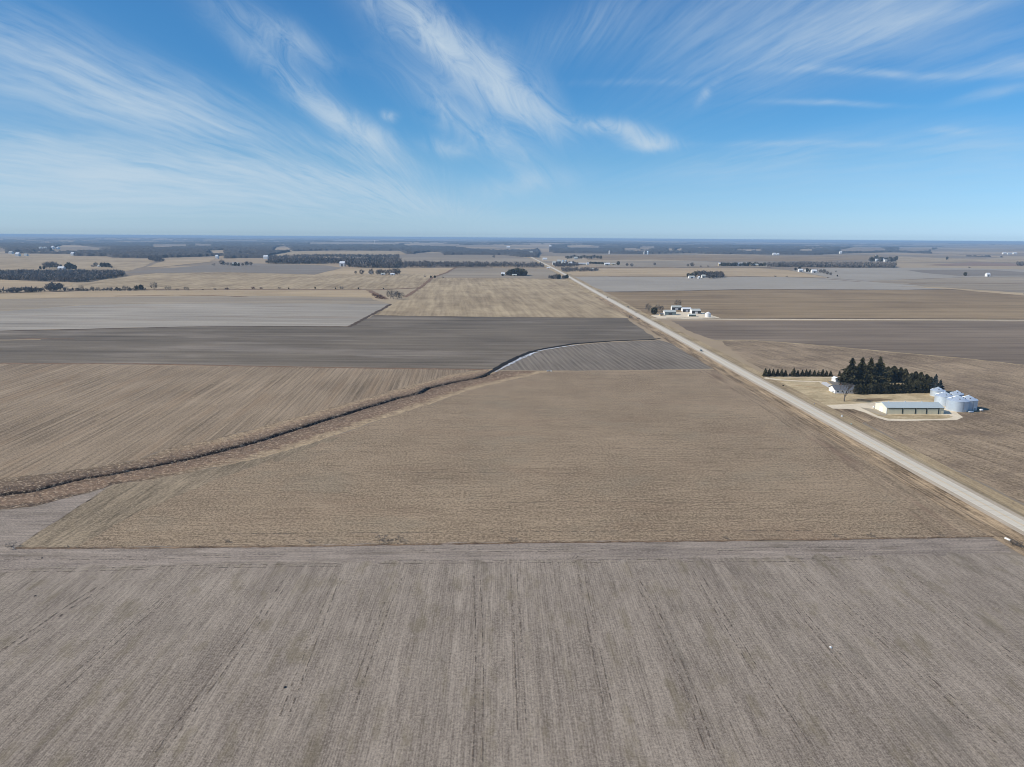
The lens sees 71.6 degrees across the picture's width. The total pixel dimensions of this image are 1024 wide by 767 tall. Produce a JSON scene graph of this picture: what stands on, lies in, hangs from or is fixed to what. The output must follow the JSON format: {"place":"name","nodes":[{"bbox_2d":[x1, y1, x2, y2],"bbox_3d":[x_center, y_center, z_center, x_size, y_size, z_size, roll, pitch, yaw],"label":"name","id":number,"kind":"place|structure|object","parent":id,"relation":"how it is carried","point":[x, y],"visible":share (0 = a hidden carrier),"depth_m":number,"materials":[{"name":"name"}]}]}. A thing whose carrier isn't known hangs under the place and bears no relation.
{"place":"outdoors","nodes":[
{"label":"outdoors","id":0,"kind":"place"},
{"bbox_2d":[0,279,72,290],"bbox_3d":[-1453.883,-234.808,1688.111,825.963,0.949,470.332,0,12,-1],"label":"tan field","id":1,"kind":"structure","parent":0,"point":[6,284],"depth_m":1734.63,"materials":[{"name":"beige plant"}]},
{"bbox_2d":[0,587,96,651],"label":"wheel track","id":2,"kind":"structure","parent":0,"point":[51,617],"depth_m":227.60,"materials":[{"name":"soil"}]},
{"bbox_2d":[0,255,153,270],"bbox_3d":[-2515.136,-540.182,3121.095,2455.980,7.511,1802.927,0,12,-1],"label":"tan field","id":3,"kind":"structure","parent":0,"point":[22,262],"depth_m":3133.81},
{"bbox_2d":[148,255,164,261],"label":"woodland","id":4,"kind":"object","parent":3,"relation":"on","point":[155,258],"visible":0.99,"depth_m":3306.99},
{"bbox_2d":[10,326,348,330],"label":"field edge grass","id":5,"kind":"structure","parent":0,"point":[208,326],"depth_m":955.60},
{"bbox_2d":[17,435,346,547],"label":"stubble field","id":6,"kind":"structure","parent":0,"point":[104,510],"depth_m":325.94,"materials":[{"name":"plant"}]},
{"bbox_2d":[148,258,215,266],"bbox_3d":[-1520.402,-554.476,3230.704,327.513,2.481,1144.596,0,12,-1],"label":"tan field","id":7,"kind":"structure","parent":0,"point":[176,262],"depth_m":3177.29,"materials":[{"name":"beige plant"}]},
{"bbox_2d":[0,290,375,298],"bbox_3d":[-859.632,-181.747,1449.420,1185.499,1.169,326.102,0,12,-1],"label":"tan field","id":8,"kind":"structure","parent":0,"point":[337,293],"depth_m":1482.32,"materials":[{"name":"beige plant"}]},
{"bbox_2d":[137,295,243,296],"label":"field edge grass","id":9,"kind":"structure","parent":0,"point":[198,295],"depth_m":1434.71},
{"bbox_2d":[0,296,384,310],"bbox_3d":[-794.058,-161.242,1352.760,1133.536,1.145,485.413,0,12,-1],"label":"tan field","id":10,"kind":"structure","parent":0,"point":[16,304],"depth_m":1332.25,"materials":[{"name":"soil"}]},
{"bbox_2d":[0,303,387,330],"bbox_3d":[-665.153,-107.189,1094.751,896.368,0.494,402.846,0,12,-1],"label":"grey field","id":11,"kind":"structure","parent":0,"point":[185,315],"depth_m":1083.01,"materials":[{"name":"soil"}]},
{"bbox_2d":[153,591,282,766],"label":"wheel track","id":12,"kind":"structure","parent":0,"point":[215,682],"depth_m":193.90,"materials":[{"name":"soil"}]},
{"bbox_2d":[155,576,286,751],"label":"wheel track","id":13,"kind":"structure","parent":0,"point":[205,684],"depth_m":191.30,"materials":[{"name":"soil"}]},
{"bbox_2d":[125,263,339,274],"bbox_3d":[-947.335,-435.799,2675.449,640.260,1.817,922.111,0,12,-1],"label":"grey field","id":14,"kind":"structure","parent":0,"point":[283,268],"depth_m":2556.99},
{"bbox_2d":[0,364,473,478],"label":"stubble field","id":15,"kind":"structure","parent":0,"point":[45,445],"depth_m":517.55,"materials":[{"name":"soil"}]},
{"bbox_2d":[0,363,488,369],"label":"field edge grass","id":16,"kind":"structure","parent":0,"point":[233,365],"depth_m":668.54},
{"bbox_2d":[66,272,442,289],"bbox_3d":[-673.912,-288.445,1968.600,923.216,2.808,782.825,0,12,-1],"label":"tan field","id":17,"kind":"structure","parent":0,"point":[220,280],"depth_m":1895.51,"materials":[{"name":"soil"}]},
{"bbox_2d":[0,369,546,508],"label":"creek bank","id":18,"kind":"structure","parent":0,"point":[297,429],"depth_m":414.52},
{"bbox_2d":[146,288,409,289],"bbox_3d":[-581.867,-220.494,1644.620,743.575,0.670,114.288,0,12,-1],"label":"field edge grass","id":19,"kind":"structure","parent":0,"point":[274,289],"depth_m":1613.21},
{"bbox_2d":[290,578,339,710],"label":"wheel track","id":20,"kind":"structure","parent":0,"point":[311,653],"depth_m":206.44,"materials":[{"name":"soil"}]},
{"bbox_2d":[0,315,655,368],"bbox_3d":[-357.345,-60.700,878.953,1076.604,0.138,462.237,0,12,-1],"label":"dark field","id":21,"kind":"structure","parent":0,"point":[375,341],"depth_m":816.63,"materials":[{"name":"soil"}]},
{"bbox_2d":[284,251,405,254],"bbox_3d":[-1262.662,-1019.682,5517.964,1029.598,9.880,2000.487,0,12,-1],"label":"tan field","id":22,"kind":"structure","parent":0,"point":[344,252],"depth_m":5311.81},
{"bbox_2d":[349,304,391,326],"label":"field edge grass","id":23,"kind":"structure","parent":0,"point":[366,317],"depth_m":1087.19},
{"bbox_2d":[315,268,451,274],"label":"tan field","id":24,"kind":"structure","parent":0,"point":[402,270],"depth_m":2503.53,"materials":[{"name":"beige plant"}]},
{"bbox_2d":[403,267,455,296],"bbox_3d":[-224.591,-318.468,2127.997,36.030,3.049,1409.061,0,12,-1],"label":"field edge grass","id":25,"kind":"structure","parent":0,"point":[420,287],"depth_m":1809.51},
{"bbox_2d":[400,257,535,262],"bbox_3d":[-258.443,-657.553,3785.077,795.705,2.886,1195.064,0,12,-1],"label":"tan field","id":26,"kind":"structure","parent":0,"point":[464,259],"depth_m":3878.47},
{"bbox_2d":[472,576,475,758],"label":"wheel track","id":27,"kind":"structure","parent":0,"point":[475,679],"depth_m":189.21,"materials":[{"name":"soil"}]},
{"bbox_2d":[379,315,571,317],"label":"field edge grass","id":28,"kind":"structure","parent":0,"point":[465,316],"depth_m":1094.65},
{"bbox_2d":[480,580,483,760],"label":"wheel track","id":29,"kind":"structure","parent":0,"point":[483,672],"depth_m":197.18,"materials":[{"name":"soil"}]},
{"bbox_2d":[437,268,562,278],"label":"tan field","id":30,"kind":"structure","parent":0,"point":[485,273],"depth_m":2356.26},
{"bbox_2d":[375,278,627,317],"bbox_3d":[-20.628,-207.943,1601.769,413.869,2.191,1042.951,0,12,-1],"label":"tan field","id":31,"kind":"structure","parent":0,"point":[497,297],"depth_m":1373.70,"materials":[{"name":"soil"}]},
{"bbox_2d":[15,536,993,548],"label":"field edge grass","id":32,"kind":"structure","parent":0,"point":[813,539],"depth_m":283.48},
{"bbox_2d":[0,488,1010,572],"bbox_3d":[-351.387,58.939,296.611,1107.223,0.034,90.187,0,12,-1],"label":"field headland","id":33,"kind":"structure","parent":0,"point":[21,526],"depth_m":277.13,"materials":[{"name":"soil"}]},
{"bbox_2d":[414,559,665,560],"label":"wheel track","id":34,"kind":"structure","parent":33,"relation":"on","point":[578,559],"depth_m":270.35,"materials":[{"name":"soil"}]},
{"bbox_2d":[0,552,1023,766],"bbox_3d":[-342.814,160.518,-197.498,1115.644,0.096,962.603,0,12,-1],"label":"front field","id":35,"kind":"structure","parent":0,"point":[126,700],"depth_m":203.87,"materials":[{"name":"soil"}]},
{"bbox_2d":[0,235,1023,555],"bbox_3d":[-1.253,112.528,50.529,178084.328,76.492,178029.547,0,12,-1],"label":"ground","id":36,"kind":"structure","parent":0,"point":[972,249],"depth_m":4232.84,"materials":[{"name":"soil"}]},
{"bbox_2d":[0,282,64,292],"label":"woodland","id":37,"kind":"object","parent":36,"relation":"on","point":[53,286],"visible":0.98,"depth_m":1510.68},
{"bbox_2d":[0,268,125,281],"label":"woodland","id":38,"kind":"object","parent":36,"relation":"on","point":[71,275],"visible":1,"depth_m":1944.06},
{"bbox_2d":[63,287,145,290],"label":"woodland","id":39,"kind":"object","parent":36,"relation":"on","point":[86,289],"visible":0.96,"depth_m":1549.95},
{"bbox_2d":[265,255,342,263],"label":"woodland","id":40,"kind":"object","parent":36,"relation":"on","point":[304,260],"visible":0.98,"depth_m":3130.37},
{"bbox_2d":[269,253,399,258],"bbox_3d":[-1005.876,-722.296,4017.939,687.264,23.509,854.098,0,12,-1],"label":"woodland","id":41,"kind":"object","parent":36,"relation":"on","point":[274,256],"visible":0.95,"depth_m":4141.23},
{"bbox_2d":[341,256,401,267],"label":"woodland","id":42,"kind":"object","parent":36,"relation":"on","point":[374,261],"visible":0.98,"depth_m":2800.17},
{"bbox_2d":[399,260,543,267],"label":"woodland","id":43,"kind":"object","parent":36,"relation":"on","point":[405,264],"visible":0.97,"depth_m":2860.84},
{"bbox_2d":[0,235,1023,257],"bbox_3d":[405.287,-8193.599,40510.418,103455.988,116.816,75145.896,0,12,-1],"label":"distant woodland","id":44,"kind":"object","parent":36,"relation":"on","point":[258,248],"visible":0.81,"depth_m":7740.06,"materials":[{"name":"plant"}]},
{"bbox_2d":[0,325,1023,551],"bbox_3d":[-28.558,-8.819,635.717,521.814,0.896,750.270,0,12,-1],"label":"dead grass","id":45,"kind":"structure","parent":36,"relation":"on","point":[464,387],"depth_m":400.37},
{"bbox_2d":[553,261,579,266],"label":"woodland","id":46,"kind":"object","parent":36,"relation":"on","point":[563,264],"visible":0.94,"depth_m":3030.45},
{"bbox_2d":[561,266,598,271],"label":"woodland","id":47,"kind":"object","parent":36,"relation":"on","point":[566,269],"visible":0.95,"depth_m":2584.64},
{"bbox_2d":[696,270,724,277],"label":"woodland","id":48,"kind":"object","parent":36,"relation":"on","point":[716,274],"visible":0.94,"depth_m":2268.91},
{"bbox_2d":[538,261,1023,534],"bbox_3d":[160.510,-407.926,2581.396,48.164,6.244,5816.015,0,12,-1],"label":"road shoulder","id":49,"kind":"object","parent":36,"relation":"on","point":[935,484],"visible":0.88,"depth_m":414.58},
{"bbox_2d":[595,297,1023,555],"bbox_3d":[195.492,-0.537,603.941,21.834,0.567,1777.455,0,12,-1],"label":"verge","id":50,"kind":"structure","parent":36,"relation":"on","point":[999,536],"depth_m":391.02,"materials":[{"name":"brown plant"}]},
{"bbox_2d":[599,297,1023,543],"bbox_3d":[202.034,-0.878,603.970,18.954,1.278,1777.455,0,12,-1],"label":"verge","id":51,"kind":"structure","parent":36,"relation":"on","point":[1005,529],"depth_m":402.21,"materials":[{"name":"brown plant"}]},
{"bbox_2d":[609,297,1023,516],"bbox_3d":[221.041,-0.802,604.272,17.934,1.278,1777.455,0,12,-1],"label":"verge","id":52,"kind":"structure","parent":36,"relation":"on","point":[960,482],"depth_m":437.87,"materials":[{"name":"beige plant"}]},
{"bbox_2d":[611,297,1023,513],"bbox_3d":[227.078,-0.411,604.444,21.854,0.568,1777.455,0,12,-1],"label":"verge","id":53,"kind":"structure","parent":36,"relation":"on","point":[956,475],"depth_m":442.77,"materials":[{"name":"beige plant"}]},
{"bbox_2d":[766,261,896,267],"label":"woodland","id":54,"kind":"object","parent":36,"relation":"on","point":[849,264],"visible":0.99,"depth_m":3148.22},
{"bbox_2d":[0,0,1023,242],"label":"sky","id":55,"kind":"structure","parent":0,"point":[767,120],"materials":[{"name":"blue"}]},
{"bbox_2d":[510,574,517,728],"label":"wheel track","id":56,"kind":"structure","parent":0,"point":[514,662],"depth_m":202.10,"materials":[{"name":"soil"}]},
{"bbox_2d":[52,370,987,547],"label":"stubble field","id":57,"kind":"structure","parent":0,"point":[683,440],"depth_m":356.91,"materials":[{"name":"plant"}]},
{"bbox_2d":[231,530,811,533],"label":"wheel track","id":58,"kind":"structure","parent":0,"point":[502,531],"depth_m":294.09,"materials":[{"name":"soil"}]},
{"bbox_2d":[529,257,599,296],"bbox_3d":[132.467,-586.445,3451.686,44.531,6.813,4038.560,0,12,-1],"label":"verge","id":59,"kind":"structure","parent":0,"point":[582,287],"depth_m":1867.48,"materials":[{"name":"beige plant"}]},
{"bbox_2d":[472,338,658,378],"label":"creek","id":60,"kind":"structure","parent":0,"point":[508,361],"depth_m":729.77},
{"bbox_2d":[533,257,611,296],"bbox_3d":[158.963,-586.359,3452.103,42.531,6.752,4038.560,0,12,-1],"label":"verge","id":61,"kind":"structure","parent":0,"point":[596,289],"depth_m":1950.24,"materials":[{"name":"beige plant"}]},
{"bbox_2d":[501,340,712,370],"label":"dark field","id":62,"kind":"structure","parent":0,"point":[646,355],"depth_m":723.27,"materials":[{"name":"soil"}]},
{"bbox_2d":[641,593,705,747],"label":"wheel track","id":63,"kind":"structure","parent":0,"point":[685,690],"depth_m":192.79,"materials":[{"name":"soil"}]},
{"bbox_2d":[640,582,714,747],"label":"wheel track","id":64,"kind":"structure","parent":0,"point":[688,679],"depth_m":193.51,"materials":[{"name":"soil"}]},
{"bbox_2d":[595,261,770,266],"bbox_3d":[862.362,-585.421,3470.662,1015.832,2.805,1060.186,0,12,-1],"label":"tan field","id":65,"kind":"structure","parent":0,"point":[668,264],"depth_m":3354.07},
{"bbox_2d":[651,312,718,318],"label":"farmyard","id":66,"kind":"structure","parent":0,"point":[681,315],"depth_m":1119.37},
{"bbox_2d":[663,310,675,314],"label":"barn","id":67,"kind":"structure","parent":66,"relation":"on","point":[669,312],"depth_m":1140.41,"materials":[{"name":"grey"}]},
{"bbox_2d":[690,309,700,313],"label":"barn","id":68,"kind":"structure","parent":66,"relation":"on","point":[695,311],"depth_m":1161.73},
{"bbox_2d":[566,268,826,277],"bbox_3d":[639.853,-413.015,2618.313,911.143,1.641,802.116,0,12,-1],"label":"tan field","id":69,"kind":"structure","parent":0,"point":[667,272],"depth_m":2539.15,"materials":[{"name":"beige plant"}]},
{"bbox_2d":[583,255,883,260],"bbox_3d":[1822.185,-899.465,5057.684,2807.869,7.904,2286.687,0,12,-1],"label":"tan field","id":70,"kind":"structure","parent":0,"point":[742,257],"depth_m":4833.62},
{"bbox_2d":[704,579,808,742],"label":"wheel track","id":71,"kind":"structure","parent":0,"point":[764,677],"depth_m":197.43,"materials":[{"name":"soil"}]},
{"bbox_2d":[576,277,940,291],"bbox_3d":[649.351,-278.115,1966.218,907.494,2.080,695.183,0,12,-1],"label":"grey field","id":72,"kind":"structure","parent":0,"point":[610,284],"depth_m":1929.87,"materials":[{"name":"soil"}]},
{"bbox_2d":[531,257,1023,530],"bbox_3d":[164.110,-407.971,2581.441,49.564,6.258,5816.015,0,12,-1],"label":"road","id":73,"kind":"structure","parent":0,"point":[972,500],"depth_m":424.46,"materials":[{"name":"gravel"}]},
{"bbox_2d":[618,289,938,291],"bbox_3d":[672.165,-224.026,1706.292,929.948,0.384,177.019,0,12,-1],"label":"field edge grass","id":74,"kind":"structure","parent":0,"point":[802,289],"depth_m":1742.34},
{"bbox_2d":[547,264,1023,520],"bbox_3d":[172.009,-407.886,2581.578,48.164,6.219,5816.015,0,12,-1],"label":"road shoulder","id":75,"kind":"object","parent":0,"point":[951,480],"visible":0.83,"depth_m":437.59},
{"bbox_2d":[765,377,831,384],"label":"driveway","id":76,"kind":"structure","parent":0,"point":[794,380],"depth_m":616.86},
{"bbox_2d":[606,289,1023,318],"bbox_3d":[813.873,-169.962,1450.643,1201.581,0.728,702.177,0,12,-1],"label":"brown field","id":77,"kind":"structure","parent":0,"point":[892,304],"depth_m":1369.67,"materials":[{"name":"soil"}]},
{"bbox_2d":[697,370,987,535],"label":"stubble field","id":78,"kind":"structure","parent":0,"point":[931,517],"depth_m":358.99,"materials":[{"name":"plant"}]},
{"bbox_2d":[780,318,910,318],"bbox_3d":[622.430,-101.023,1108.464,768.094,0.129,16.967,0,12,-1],"label":"field edge grass","id":79,"kind":"structure","parent":0,"point":[841,318],"depth_m":1106.12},
{"bbox_2d":[672,321,1023,364],"bbox_3d":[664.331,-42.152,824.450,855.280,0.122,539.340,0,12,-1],"label":"dark field","id":80,"kind":"structure","parent":0,"point":[1000,341],"depth_m":917.83,"materials":[{"name":"soil"}]},
{"bbox_2d":[772,376,934,404],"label":"lawn","id":81,"kind":"structure","parent":0,"point":[820,392],"depth_m":562.39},
{"bbox_2d":[829,385,853,393],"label":"farmhouse","id":82,"kind":"object","parent":81,"relation":"on","point":[836,389],"visible":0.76,"depth_m":566.96,"materials":[{"name":"white"}]},
{"bbox_2d":[835,382,857,400],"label":"bare tree","id":83,"kind":"object","parent":81,"relation":"on","point":[849,386],"visible":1,"depth_m":537.69,"materials":[{"name":"grey plant"}]},
{"bbox_2d":[835,358,865,384],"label":"spruce","id":84,"kind":"object","parent":81,"relation":"on","point":[850,374],"visible":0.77,"depth_m":574.96,"materials":[{"name":"green plant"}]},
{"bbox_2d":[857,357,871,382],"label":"spruce","id":85,"kind":"object","parent":81,"relation":"on","point":[861,365],"visible":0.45,"depth_m":577.89,"materials":[{"name":"green plant"}]},
{"bbox_2d":[859,357,881,385],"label":"spruce","id":86,"kind":"object","parent":81,"relation":"on","point":[870,372],"visible":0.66,"depth_m":572.75,"materials":[{"name":"green plant"}]},
{"bbox_2d":[874,356,890,384],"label":"spruce","id":87,"kind":"object","parent":81,"relation":"on","point":[883,373],"visible":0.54,"depth_m":575.34,"materials":[{"name":"green plant"}]},
{"bbox_2d":[885,366,894,382],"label":"pine","id":88,"kind":"object","parent":81,"relation":"on","point":[889,370],"visible":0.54,"depth_m":608.40,"materials":[{"name":"green plant"}]},
{"bbox_2d":[890,366,899,381],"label":"pine","id":89,"kind":"object","parent":81,"relation":"on","point":[896,371],"visible":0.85,"depth_m":611.33,"materials":[{"name":"green plant"}]},
{"bbox_2d":[897,367,904,381],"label":"pine","id":90,"kind":"object","parent":81,"relation":"on","point":[899,379],"visible":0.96,"depth_m":611.89,"materials":[{"name":"green plant"}]},
{"bbox_2d":[901,368,908,381],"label":"pine","id":91,"kind":"object","parent":81,"relation":"on","point":[906,374],"visible":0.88,"depth_m":609.75,"materials":[{"name":"green plant"}]},
{"bbox_2d":[910,371,919,382],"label":"pine","id":92,"kind":"object","parent":81,"relation":"on","point":[915,375],"visible":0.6,"depth_m":595.83,"materials":[{"name":"green plant"}]},
{"bbox_2d":[929,374,942,388],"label":"blue spruce","id":93,"kind":"object","parent":81,"relation":"on","point":[935,380],"visible":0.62,"depth_m":569.42,"materials":[{"name":"grey plant"}]},
{"bbox_2d":[930,387,944,396],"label":"grain bin","id":94,"kind":"object","parent":81,"relation":"on","point":[934,391],"visible":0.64,"depth_m":557.43,"materials":[{"name":"metal"}]},
{"bbox_2d":[934,391,952,406],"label":"grain bin","id":95,"kind":"object","parent":81,"relation":"on","point":[940,398],"visible":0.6,"depth_m":525.81,"materials":[{"name":"metal"}]},
{"bbox_2d":[835,409,879,422],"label":"lawn","id":96,"kind":"structure","parent":0,"point":[859,416],"depth_m":495.80,"materials":[{"name":"beige plant"}]},
{"bbox_2d":[710,340,1020,364],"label":"field edge grass","id":97,"kind":"structure","parent":0,"point":[855,348],"depth_m":795.25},
{"bbox_2d":[714,319,1023,320],"bbox_3d":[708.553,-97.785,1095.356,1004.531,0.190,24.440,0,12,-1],"label":"side road","id":98,"kind":"structure","parent":0,"point":[825,319],"depth_m":1089.20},
{"bbox_2d":[722,341,1023,502],"bbox_3d":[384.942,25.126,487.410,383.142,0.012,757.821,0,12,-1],"label":"field","id":99,"kind":"structure","parent":0,"point":[985,446],"depth_m":520.08,"materials":[{"name":"soil"}]},
{"bbox_2d":[861,407,886,415],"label":"farmyard","id":100,"kind":"structure","parent":99,"relation":"on","point":[876,411],"depth_m":507.30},
{"bbox_2d":[875,401,943,413],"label":"machine shed","id":101,"kind":"structure","parent":99,"relation":"on","point":[905,407],"depth_m":501.12,"materials":[{"name":"metal"}]},
{"bbox_2d":[888,408,901,413],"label":"sliding door","id":102,"kind":"structure","parent":101,"relation":"in","point":[891,410],"depth_m":500.34,"materials":[{"name":"metal"}]},
{"bbox_2d":[903,408,914,413],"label":"sliding door","id":103,"kind":"structure","parent":101,"relation":"in","point":[906,410],"depth_m":500.46,"materials":[{"name":"metal"}]},
{"bbox_2d":[916,408,925,413],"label":"sliding door","id":104,"kind":"structure","parent":101,"relation":"in","point":[919,410],"depth_m":500.71,"materials":[{"name":"metal"}]},
{"bbox_2d":[927,408,937,413],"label":"sliding door","id":105,"kind":"structure","parent":101,"relation":"in","point":[930,410],"depth_m":500.83,"materials":[{"name":"metal"}]},
{"bbox_2d":[950,390,963,396],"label":"grain bin","id":106,"kind":"object","parent":99,"relation":"on","point":[956,393],"visible":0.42,"depth_m":534.39,"materials":[{"name":"metal"}]},
{"bbox_2d":[945,395,969,411],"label":"grain bin","id":107,"kind":"object","parent":99,"relation":"on","point":[958,403],"visible":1,"depth_m":508.16,"materials":[{"name":"metal"}]},
{"bbox_2d":[963,395,977,410],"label":"grain bin","id":108,"kind":"object","parent":99,"relation":"on","point":[973,403],"visible":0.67,"depth_m":511.54,"materials":[{"name":"metal"}]},
{"bbox_2d":[856,398,892,400],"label":"bare ground","id":109,"kind":"structure","parent":0,"point":[875,399],"depth_m":545.47,"materials":[{"name":"soil"}]},
{"bbox_2d":[827,401,961,420],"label":"farm track","id":110,"kind":"structure","parent":0,"point":[955,415],"depth_m":512.06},
{"bbox_2d":[793,568,996,742],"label":"wheel track","id":111,"kind":"structure","parent":0,"point":[904,661],"depth_m":206.10,"materials":[{"name":"soil"}]},
{"bbox_2d":[793,268,1023,280],"bbox_3d":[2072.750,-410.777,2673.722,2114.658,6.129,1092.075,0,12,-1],"label":"grey field","id":112,"kind":"structure","parent":0,"point":[872,274],"depth_m":2564.95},
{"bbox_2d":[869,411,951,418],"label":"lawn","id":113,"kind":"structure","parent":0,"point":[911,416],"depth_m":493.89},
{"bbox_2d":[870,277,1023,293],"bbox_3d":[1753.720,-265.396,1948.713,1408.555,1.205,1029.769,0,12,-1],"label":"tan field","id":114,"kind":"structure","parent":0,"point":[983,283],"depth_m":2053.62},
{"bbox_2d":[896,256,1023,262],"bbox_3d":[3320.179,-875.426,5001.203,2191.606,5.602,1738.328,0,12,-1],"label":"tan field","id":115,"kind":"structure","parent":0,"point":[912,259],"depth_m":4810.88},
{"bbox_2d":[903,286,1023,294],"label":"pale grass strip","id":116,"kind":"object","parent":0,"point":[1013,293],"depth_m":1726.09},
{"bbox_2d":[911,270,1023,275],"bbox_3d":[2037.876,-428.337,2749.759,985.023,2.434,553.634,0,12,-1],"label":"dark field","id":117,"kind":"structure","parent":0,"point":[976,272],"depth_m":2733.38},
{"bbox_2d":[933,262,1022,265],"bbox_3d":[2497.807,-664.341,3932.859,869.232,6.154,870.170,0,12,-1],"label":"brown field","id":118,"kind":"structure","parent":0,"point":[981,264],"depth_m":3782.91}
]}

